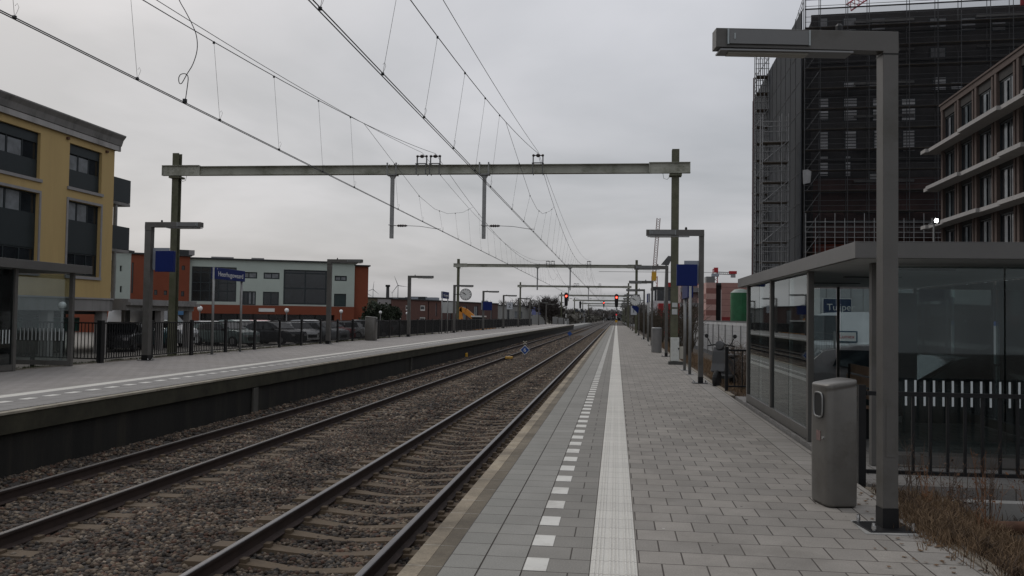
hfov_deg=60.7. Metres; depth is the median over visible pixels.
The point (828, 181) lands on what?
tower block
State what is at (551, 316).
bare tree
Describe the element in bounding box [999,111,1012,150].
window
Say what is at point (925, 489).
dead weed
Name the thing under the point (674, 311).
mast plates
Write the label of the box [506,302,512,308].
track number sign
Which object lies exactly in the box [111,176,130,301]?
balcony tower
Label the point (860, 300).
site cabin
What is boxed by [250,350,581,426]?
ballast stones
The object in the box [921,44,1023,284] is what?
apartment building
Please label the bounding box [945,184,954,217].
window
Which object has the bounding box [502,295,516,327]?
platform lamp
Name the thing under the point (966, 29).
window
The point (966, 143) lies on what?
window
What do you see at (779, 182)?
scaffold stair tower
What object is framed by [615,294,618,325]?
railway signal
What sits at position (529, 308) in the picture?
platform lamp
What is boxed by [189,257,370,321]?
office building
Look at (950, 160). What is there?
window
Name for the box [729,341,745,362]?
bare shrub
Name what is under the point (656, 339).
litter bin
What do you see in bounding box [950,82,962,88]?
window
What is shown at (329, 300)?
platform lamp
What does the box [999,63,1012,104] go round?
window
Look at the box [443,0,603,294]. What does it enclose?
feeder wire
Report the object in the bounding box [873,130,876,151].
window
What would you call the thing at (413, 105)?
contact wire
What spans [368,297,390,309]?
brick building
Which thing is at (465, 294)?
station clock
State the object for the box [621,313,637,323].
undergrowth
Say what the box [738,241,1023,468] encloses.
platform shelter
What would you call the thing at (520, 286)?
overhead line gantry
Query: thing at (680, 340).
bare shrub
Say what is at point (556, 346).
ballast stones
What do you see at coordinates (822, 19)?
window
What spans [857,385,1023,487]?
metal fence
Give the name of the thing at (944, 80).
window
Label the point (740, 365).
bare shrub
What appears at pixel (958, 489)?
dead weed
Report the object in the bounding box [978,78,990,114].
window
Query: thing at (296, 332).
metal fence
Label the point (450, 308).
white billboard
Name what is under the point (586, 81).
sky
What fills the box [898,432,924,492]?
dead weed
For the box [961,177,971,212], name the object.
window
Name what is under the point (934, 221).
floodlight
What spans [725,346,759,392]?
metal fence
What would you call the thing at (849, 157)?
window
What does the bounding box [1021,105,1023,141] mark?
window
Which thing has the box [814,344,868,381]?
parked car
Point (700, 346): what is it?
access door
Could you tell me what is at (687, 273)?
display box
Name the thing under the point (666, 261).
floodlight
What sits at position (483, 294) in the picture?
platform lamp
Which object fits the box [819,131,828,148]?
window
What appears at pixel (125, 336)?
parked car
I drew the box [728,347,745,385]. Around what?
bare shrub
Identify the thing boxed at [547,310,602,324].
undergrowth
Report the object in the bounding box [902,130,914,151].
window
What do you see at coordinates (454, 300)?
platform lamp
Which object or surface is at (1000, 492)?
dead weed
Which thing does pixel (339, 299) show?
window
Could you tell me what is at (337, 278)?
window
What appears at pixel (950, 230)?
window
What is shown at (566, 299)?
railway signal
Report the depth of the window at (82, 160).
40.00 m
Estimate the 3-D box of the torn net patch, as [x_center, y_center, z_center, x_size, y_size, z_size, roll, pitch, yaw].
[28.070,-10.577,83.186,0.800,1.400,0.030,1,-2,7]
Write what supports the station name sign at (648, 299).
on the platform at (626, 451)
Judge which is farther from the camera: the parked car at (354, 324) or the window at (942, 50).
the window at (942, 50)
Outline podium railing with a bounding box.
[805,213,940,256]
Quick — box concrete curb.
[939,498,1023,520]
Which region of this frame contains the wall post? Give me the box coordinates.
[251,387,258,411]
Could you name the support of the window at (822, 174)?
in the tower block at (828, 181)
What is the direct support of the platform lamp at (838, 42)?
on the platform at (626, 451)
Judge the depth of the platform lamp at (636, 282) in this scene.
51.41 m
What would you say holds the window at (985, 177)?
in the apartment building at (979, 148)
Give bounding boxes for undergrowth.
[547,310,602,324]
[569,308,622,320]
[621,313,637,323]
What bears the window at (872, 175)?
in the tower block at (828, 181)
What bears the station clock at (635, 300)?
attached to the platform lamp at (634, 290)
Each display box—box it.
[152,248,175,271]
[481,301,491,309]
[676,261,698,285]
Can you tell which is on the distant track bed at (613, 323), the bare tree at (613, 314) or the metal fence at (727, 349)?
the bare tree at (613, 314)
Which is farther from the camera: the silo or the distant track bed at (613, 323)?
the distant track bed at (613, 323)
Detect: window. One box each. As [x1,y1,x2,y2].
[0,122,37,177]
[0,186,35,260]
[67,201,97,276]
[69,144,99,192]
[131,262,133,292]
[191,266,236,301]
[242,291,255,304]
[245,272,256,278]
[263,292,278,304]
[264,272,279,278]
[283,270,326,304]
[334,294,345,306]
[335,276,346,280]
[420,305,424,310]
[474,306,477,315]
[819,18,827,25]
[819,98,828,120]
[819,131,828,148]
[819,156,828,176]
[842,17,856,30]
[843,82,855,90]
[843,98,857,120]
[844,131,856,151]
[844,156,850,176]
[869,172,876,179]
[871,17,885,29]
[872,98,876,120]
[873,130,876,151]
[901,98,915,120]
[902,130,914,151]
[929,18,937,30]
[929,47,937,60]
[932,77,937,89]
[938,18,946,30]
[938,47,945,60]
[939,77,946,89]
[944,104,953,137]
[944,145,954,176]
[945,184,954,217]
[945,224,954,241]
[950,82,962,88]
[960,17,975,31]
[960,92,971,125]
[961,135,971,170]
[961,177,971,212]
[961,219,971,241]
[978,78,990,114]
[979,124,990,161]
[979,168,990,207]
[979,213,991,241]
[991,17,1005,30]
[994,304,996,320]
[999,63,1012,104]
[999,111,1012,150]
[999,159,1012,199]
[999,206,1013,241]
[1021,55,1023,88]
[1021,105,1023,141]
[1022,154,1023,191]
[1022,203,1023,241]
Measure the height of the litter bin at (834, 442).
1.073 m
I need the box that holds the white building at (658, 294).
[649,283,698,312]
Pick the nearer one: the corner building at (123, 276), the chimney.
the corner building at (123, 276)
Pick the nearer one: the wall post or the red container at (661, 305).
the wall post
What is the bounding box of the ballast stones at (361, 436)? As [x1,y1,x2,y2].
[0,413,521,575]
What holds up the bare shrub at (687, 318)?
on the side verge
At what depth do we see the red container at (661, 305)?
98.65 m
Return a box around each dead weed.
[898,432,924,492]
[899,437,931,499]
[915,463,943,500]
[925,453,964,507]
[941,475,974,519]
[942,473,962,511]
[947,459,975,521]
[961,494,984,515]
[963,488,992,518]
[966,476,1013,532]
[970,449,997,500]
[971,442,1001,520]
[972,471,1006,499]
[1005,470,1023,511]
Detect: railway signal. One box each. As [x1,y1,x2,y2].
[564,293,567,309]
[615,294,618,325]
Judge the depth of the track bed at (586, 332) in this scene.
146.49 m
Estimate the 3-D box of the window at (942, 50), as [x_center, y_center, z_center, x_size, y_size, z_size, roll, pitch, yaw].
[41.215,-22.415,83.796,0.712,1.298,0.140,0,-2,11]
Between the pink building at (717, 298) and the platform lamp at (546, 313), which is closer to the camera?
the pink building at (717, 298)
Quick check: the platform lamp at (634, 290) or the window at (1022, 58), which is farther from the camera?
the platform lamp at (634, 290)
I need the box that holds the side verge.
[631,326,789,396]
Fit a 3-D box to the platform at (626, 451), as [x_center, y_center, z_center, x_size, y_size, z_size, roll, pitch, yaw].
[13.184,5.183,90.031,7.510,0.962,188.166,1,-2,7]
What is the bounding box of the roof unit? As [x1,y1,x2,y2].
[425,297,438,299]
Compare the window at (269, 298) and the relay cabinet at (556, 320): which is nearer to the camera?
the window at (269, 298)
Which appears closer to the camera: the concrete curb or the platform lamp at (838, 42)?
the platform lamp at (838, 42)
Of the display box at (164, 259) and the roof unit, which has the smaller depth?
the display box at (164, 259)
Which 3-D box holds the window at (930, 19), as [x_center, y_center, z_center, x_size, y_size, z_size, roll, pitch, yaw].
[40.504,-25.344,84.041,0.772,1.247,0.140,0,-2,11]
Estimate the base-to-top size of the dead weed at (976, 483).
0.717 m
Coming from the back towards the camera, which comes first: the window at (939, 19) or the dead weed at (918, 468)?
the window at (939, 19)
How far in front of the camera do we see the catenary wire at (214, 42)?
17.32 m
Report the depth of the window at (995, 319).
54.73 m
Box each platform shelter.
[0,257,91,371]
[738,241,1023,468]
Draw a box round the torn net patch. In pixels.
[803,170,810,183]
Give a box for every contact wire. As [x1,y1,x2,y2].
[0,10,544,282]
[308,0,601,302]
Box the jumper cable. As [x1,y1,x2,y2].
[178,0,197,103]
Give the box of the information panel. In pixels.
[898,293,916,432]
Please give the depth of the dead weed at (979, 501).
7.38 m
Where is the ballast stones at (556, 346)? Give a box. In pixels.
[491,334,600,353]
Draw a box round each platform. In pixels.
[0,324,573,477]
[397,326,1023,575]
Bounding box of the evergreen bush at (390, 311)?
[358,300,402,319]
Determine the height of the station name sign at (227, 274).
3.020 m
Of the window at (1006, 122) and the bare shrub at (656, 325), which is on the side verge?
the bare shrub at (656, 325)
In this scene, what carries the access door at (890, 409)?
in the platform lamp at (838, 42)
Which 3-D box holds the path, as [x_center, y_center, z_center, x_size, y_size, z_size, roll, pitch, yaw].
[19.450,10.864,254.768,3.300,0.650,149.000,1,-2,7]
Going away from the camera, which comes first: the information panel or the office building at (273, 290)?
the information panel
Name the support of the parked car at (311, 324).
on the parking ground at (75, 352)
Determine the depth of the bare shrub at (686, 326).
40.57 m
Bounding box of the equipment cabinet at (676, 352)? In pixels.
[668,337,682,364]
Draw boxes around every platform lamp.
[137,220,203,360]
[325,258,362,343]
[405,275,433,336]
[451,285,473,332]
[481,291,498,329]
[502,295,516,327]
[517,298,529,326]
[528,300,539,325]
[538,302,547,324]
[545,304,553,323]
[621,304,629,327]
[624,294,640,335]
[626,288,645,338]
[629,280,652,345]
[634,264,669,356]
[646,227,707,383]
[712,23,919,532]
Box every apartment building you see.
[0,89,125,356]
[678,284,697,316]
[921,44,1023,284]
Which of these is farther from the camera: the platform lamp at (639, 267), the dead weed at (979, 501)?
the platform lamp at (639, 267)
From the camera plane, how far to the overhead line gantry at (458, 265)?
93.33 m
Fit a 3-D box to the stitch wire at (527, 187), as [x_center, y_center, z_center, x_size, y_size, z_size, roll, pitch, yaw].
[0.791,-3.141,32.008,0.232,1.962,18.102,1,-2,7]
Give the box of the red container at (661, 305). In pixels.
[657,303,679,332]
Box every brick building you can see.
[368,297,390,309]
[391,298,441,319]
[442,301,498,319]
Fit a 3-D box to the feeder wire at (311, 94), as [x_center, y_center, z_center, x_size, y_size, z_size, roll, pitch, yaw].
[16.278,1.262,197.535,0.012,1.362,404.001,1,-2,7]
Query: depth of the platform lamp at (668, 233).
21.63 m
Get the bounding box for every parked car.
[107,310,197,342]
[107,323,141,351]
[138,320,181,346]
[194,322,257,345]
[219,320,262,342]
[246,322,306,343]
[307,326,318,340]
[310,321,349,340]
[342,321,363,337]
[789,312,868,378]
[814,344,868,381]
[866,352,996,423]
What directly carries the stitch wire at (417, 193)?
hanging from the catenary wire at (214, 42)
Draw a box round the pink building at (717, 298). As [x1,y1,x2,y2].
[704,276,746,320]
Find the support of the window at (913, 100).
in the tower block at (828, 181)
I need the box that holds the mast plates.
[672,303,676,313]
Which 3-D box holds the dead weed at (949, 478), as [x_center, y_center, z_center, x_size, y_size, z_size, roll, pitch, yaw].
[3.862,1.815,7.825,0.334,0.718,0.249,2,-2,-20]
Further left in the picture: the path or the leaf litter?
the path
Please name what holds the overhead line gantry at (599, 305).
on the distant track bed at (613, 323)
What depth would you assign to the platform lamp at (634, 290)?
66.28 m
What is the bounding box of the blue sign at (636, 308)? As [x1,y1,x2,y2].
[632,305,638,312]
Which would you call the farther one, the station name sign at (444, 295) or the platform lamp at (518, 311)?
the platform lamp at (518, 311)
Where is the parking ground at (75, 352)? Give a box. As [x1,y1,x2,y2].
[16,323,550,368]
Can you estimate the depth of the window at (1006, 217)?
56.60 m
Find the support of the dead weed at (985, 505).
on the planter soil
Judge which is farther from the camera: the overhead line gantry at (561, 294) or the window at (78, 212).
the overhead line gantry at (561, 294)
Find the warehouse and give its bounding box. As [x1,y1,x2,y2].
[498,305,530,318]
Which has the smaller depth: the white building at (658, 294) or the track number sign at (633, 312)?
the track number sign at (633, 312)
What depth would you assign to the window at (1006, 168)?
56.69 m
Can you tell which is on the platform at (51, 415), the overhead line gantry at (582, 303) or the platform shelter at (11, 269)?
the platform shelter at (11, 269)
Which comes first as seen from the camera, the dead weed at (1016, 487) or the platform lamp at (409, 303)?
the dead weed at (1016, 487)
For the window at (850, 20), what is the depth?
85.45 m
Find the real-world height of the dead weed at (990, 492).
0.839 m
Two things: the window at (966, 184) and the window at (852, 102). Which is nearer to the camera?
the window at (966, 184)
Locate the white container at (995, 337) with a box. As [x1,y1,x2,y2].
[951,321,996,354]
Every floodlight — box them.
[661,256,670,322]
[928,218,939,241]
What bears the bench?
on the platform at (626, 451)
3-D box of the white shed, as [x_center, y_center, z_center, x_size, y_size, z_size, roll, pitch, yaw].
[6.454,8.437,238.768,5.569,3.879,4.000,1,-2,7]
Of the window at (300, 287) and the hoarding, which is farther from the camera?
the window at (300, 287)
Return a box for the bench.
[846,364,868,438]
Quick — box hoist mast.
[752,73,758,273]
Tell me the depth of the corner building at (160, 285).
92.98 m
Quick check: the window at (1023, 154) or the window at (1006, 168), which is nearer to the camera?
the window at (1023, 154)
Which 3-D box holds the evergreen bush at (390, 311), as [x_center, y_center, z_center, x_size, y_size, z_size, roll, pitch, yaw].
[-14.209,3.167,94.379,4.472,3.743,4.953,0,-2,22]
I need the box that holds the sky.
[0,0,1019,310]
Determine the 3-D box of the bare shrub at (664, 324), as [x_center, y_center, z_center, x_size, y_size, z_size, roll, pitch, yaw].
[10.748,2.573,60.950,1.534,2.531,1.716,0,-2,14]
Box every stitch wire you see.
[364,124,471,245]
[506,124,553,236]
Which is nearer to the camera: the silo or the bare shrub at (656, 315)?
the bare shrub at (656, 315)
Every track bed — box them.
[494,329,595,351]
[576,320,624,328]
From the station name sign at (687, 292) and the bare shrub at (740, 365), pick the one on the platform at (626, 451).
the station name sign at (687, 292)
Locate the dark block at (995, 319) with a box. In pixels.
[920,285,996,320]
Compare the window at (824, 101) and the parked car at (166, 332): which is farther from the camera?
the window at (824, 101)
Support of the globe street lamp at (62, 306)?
on the parking ground at (75, 352)
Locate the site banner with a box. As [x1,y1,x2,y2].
[822,298,854,312]
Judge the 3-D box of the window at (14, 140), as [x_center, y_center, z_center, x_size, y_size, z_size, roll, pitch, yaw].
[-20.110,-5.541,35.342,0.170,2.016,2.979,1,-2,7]
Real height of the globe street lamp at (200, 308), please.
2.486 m
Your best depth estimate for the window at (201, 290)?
95.59 m
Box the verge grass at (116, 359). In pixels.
[16,333,434,368]
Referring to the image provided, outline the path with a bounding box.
[570,323,591,328]
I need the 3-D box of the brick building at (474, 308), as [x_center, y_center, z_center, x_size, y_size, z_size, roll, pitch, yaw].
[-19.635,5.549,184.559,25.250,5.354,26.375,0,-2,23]
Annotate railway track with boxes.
[0,321,606,568]
[158,322,610,575]
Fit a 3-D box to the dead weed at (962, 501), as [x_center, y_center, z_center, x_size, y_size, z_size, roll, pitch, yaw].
[3.741,1.784,7.256,0.227,0.738,0.269,0,-2,28]
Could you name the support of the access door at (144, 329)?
in the platform lamp at (150, 227)
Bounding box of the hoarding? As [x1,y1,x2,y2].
[693,320,789,361]
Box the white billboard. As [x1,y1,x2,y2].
[442,302,452,312]
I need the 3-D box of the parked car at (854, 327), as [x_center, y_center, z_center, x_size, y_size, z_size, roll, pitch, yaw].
[10.726,1.921,28.381,5.437,2.275,2.310,0,-2,14]
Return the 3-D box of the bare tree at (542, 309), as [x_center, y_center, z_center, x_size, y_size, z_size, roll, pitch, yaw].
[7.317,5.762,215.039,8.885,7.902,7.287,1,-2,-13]
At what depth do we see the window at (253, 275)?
96.87 m
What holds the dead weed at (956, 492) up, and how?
on the planter soil
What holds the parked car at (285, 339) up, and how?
on the parking ground at (75, 352)
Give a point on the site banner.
(829, 305)
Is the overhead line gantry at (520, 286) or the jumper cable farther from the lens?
the overhead line gantry at (520, 286)
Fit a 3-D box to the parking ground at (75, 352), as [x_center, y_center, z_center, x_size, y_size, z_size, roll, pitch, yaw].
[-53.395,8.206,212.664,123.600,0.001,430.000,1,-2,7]
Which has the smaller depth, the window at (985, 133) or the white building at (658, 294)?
the window at (985, 133)
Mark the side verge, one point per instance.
(707, 356)
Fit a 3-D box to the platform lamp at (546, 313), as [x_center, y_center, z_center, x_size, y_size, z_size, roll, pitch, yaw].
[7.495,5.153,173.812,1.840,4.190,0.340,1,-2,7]
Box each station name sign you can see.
[207,267,244,354]
[441,291,448,333]
[647,293,649,341]
[681,286,693,374]
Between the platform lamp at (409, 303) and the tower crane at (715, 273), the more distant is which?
the tower crane at (715, 273)
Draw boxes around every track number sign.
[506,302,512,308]
[630,306,636,314]
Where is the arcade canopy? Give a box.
[112,299,199,349]
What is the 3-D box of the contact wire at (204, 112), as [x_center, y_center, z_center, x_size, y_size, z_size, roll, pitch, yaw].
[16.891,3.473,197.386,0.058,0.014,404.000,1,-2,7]
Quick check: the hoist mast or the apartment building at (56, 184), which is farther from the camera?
the hoist mast
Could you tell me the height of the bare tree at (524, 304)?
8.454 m
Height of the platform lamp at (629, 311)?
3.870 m
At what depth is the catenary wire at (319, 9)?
16.87 m
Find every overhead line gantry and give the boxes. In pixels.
[162,149,690,355]
[453,259,637,332]
[517,282,631,326]
[559,292,627,324]
[573,298,626,322]
[581,302,623,321]
[588,304,622,321]
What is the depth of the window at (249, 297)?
96.74 m
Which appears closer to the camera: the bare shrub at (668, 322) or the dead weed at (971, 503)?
the dead weed at (971, 503)
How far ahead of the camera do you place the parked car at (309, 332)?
61.34 m
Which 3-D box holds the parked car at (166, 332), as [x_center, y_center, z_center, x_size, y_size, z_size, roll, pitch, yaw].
[-20.177,2.600,50.160,2.080,1.545,4.137,1,-2,-3]
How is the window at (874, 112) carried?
in the tower block at (828, 181)
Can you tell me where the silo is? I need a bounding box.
[730,289,746,320]
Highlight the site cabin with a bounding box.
[814,288,919,314]
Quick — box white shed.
[531,312,544,323]
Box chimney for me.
[385,285,389,297]
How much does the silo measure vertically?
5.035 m
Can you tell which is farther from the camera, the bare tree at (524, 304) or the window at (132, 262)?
the bare tree at (524, 304)
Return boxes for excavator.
[459,307,493,330]
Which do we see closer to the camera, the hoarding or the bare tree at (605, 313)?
the hoarding
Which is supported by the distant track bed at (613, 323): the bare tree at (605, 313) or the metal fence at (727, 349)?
the bare tree at (605, 313)
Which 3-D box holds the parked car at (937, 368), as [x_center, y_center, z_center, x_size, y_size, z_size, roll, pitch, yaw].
[7.507,1.831,14.660,4.237,1.465,2.080,1,-2,2]
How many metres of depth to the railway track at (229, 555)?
11.58 m
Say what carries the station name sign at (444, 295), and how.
on the platform at (51, 415)
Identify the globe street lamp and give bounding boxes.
[58,302,66,359]
[197,306,202,320]
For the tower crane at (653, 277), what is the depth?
227.53 m
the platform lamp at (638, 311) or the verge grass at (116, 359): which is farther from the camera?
the platform lamp at (638, 311)
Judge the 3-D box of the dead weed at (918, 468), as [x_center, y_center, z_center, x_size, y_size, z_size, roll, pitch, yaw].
[3.827,1.786,8.253,0.328,0.804,0.246,3,-3,-45]
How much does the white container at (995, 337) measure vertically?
2.059 m
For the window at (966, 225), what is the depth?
63.63 m
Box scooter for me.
[705,334,740,385]
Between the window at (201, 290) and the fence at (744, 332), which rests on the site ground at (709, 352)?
the fence at (744, 332)
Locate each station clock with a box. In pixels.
[454,288,471,299]
[630,295,643,305]
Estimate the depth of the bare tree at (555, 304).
235.07 m
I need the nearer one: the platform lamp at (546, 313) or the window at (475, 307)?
the platform lamp at (546, 313)
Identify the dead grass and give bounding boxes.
[866,483,1023,575]
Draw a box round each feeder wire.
[157,0,597,302]
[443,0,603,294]
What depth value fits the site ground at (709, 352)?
54.02 m
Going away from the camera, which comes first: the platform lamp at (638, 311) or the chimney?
the platform lamp at (638, 311)
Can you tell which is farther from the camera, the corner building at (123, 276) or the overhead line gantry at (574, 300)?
the overhead line gantry at (574, 300)
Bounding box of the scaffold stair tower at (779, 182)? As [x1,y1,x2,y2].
[759,113,788,271]
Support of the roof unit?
on the brick building at (421, 309)
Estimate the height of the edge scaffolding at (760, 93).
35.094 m
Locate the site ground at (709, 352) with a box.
[623,322,789,385]
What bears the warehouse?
on the parking ground at (75, 352)
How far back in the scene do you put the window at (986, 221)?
60.08 m
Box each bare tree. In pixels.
[499,300,516,304]
[515,297,537,315]
[528,296,558,320]
[537,295,565,323]
[541,295,567,323]
[601,309,611,317]
[610,309,618,317]
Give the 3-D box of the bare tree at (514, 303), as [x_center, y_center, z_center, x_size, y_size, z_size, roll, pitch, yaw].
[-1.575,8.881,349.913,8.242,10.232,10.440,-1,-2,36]
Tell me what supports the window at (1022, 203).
in the apartment building at (979, 148)
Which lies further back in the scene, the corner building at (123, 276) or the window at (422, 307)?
the window at (422, 307)
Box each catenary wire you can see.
[12,0,597,305]
[318,0,607,303]
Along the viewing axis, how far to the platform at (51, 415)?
19.46 m
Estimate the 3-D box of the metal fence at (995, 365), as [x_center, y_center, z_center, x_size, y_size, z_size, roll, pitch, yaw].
[7.615,1.898,14.141,0.070,1.510,9.050,1,-2,7]
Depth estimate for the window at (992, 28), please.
82.84 m
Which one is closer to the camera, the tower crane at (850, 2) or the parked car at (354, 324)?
the parked car at (354, 324)
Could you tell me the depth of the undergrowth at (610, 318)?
858.21 m
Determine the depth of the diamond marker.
47.83 m
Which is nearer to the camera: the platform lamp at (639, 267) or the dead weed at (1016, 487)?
the dead weed at (1016, 487)
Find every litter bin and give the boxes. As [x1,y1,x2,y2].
[365,316,377,339]
[651,327,661,352]
[811,377,856,506]
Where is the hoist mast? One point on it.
(753, 198)
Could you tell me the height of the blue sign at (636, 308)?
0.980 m
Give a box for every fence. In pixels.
[16,319,99,366]
[99,318,531,362]
[694,324,835,355]
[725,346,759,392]
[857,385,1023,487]
[994,364,996,418]
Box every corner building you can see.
[66,250,134,331]
[130,250,194,319]
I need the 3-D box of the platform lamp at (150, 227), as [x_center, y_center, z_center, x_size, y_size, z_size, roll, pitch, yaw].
[-10.144,0.067,25.997,1.840,4.190,0.340,1,-2,7]
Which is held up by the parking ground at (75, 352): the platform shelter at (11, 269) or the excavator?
the excavator
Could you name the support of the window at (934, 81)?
in the tower block at (828, 181)
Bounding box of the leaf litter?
[855,492,1007,572]
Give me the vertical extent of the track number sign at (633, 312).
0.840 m
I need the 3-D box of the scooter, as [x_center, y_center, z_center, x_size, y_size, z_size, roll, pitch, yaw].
[5.220,1.780,21.384,0.800,1.310,1.690,0,-2,32]
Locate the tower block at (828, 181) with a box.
[801,5,1023,258]
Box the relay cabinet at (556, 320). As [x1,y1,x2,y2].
[552,317,568,323]
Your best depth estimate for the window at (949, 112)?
67.47 m
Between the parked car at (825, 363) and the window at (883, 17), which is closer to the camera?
the parked car at (825, 363)
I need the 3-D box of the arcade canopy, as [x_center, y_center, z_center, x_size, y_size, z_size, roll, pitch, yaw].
[-21.480,1.942,47.061,6.203,2.630,7.250,1,-2,7]
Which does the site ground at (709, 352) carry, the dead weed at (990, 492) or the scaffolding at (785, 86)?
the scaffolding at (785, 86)
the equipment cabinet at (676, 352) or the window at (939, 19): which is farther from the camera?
the window at (939, 19)
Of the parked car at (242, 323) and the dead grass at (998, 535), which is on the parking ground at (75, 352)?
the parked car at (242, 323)
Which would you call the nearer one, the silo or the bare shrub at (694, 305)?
the bare shrub at (694, 305)
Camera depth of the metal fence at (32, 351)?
24.82 m
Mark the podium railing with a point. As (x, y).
(854, 232)
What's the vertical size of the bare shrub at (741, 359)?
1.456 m
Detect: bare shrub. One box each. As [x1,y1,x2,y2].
[644,302,663,324]
[646,302,669,342]
[655,301,686,346]
[656,309,669,339]
[663,313,693,345]
[669,296,704,351]
[678,295,711,354]
[678,307,697,346]
[721,353,745,391]
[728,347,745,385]
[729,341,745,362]
[737,343,745,380]
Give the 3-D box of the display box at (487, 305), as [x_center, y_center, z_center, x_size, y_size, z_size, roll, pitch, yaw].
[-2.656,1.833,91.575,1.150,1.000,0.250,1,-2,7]
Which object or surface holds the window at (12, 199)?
in the apartment building at (56, 184)
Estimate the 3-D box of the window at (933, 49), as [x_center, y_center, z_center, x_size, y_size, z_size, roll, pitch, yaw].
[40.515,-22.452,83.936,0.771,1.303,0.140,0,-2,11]
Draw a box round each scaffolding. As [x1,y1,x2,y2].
[751,0,1023,274]
[753,57,769,273]
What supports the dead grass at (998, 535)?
on the planter soil
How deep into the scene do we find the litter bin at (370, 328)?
48.94 m
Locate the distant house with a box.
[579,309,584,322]
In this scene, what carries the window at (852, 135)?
in the tower block at (828, 181)
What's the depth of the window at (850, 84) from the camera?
85.31 m
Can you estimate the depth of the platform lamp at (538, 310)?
157.37 m
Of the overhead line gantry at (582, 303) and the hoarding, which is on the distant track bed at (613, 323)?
the overhead line gantry at (582, 303)
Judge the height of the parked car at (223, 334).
1.465 m
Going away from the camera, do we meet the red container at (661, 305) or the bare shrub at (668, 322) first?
the bare shrub at (668, 322)
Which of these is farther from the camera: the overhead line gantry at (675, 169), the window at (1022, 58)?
the window at (1022, 58)
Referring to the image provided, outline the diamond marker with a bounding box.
[520,341,528,360]
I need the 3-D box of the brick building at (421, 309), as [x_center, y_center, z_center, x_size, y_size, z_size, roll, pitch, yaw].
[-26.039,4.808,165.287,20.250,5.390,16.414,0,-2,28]
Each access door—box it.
[143,328,146,341]
[699,345,701,360]
[886,405,895,456]
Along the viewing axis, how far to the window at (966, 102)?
63.88 m
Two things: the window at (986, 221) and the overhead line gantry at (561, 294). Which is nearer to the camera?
the window at (986, 221)
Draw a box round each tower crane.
[599,268,736,282]
[651,218,660,286]
[848,0,866,10]

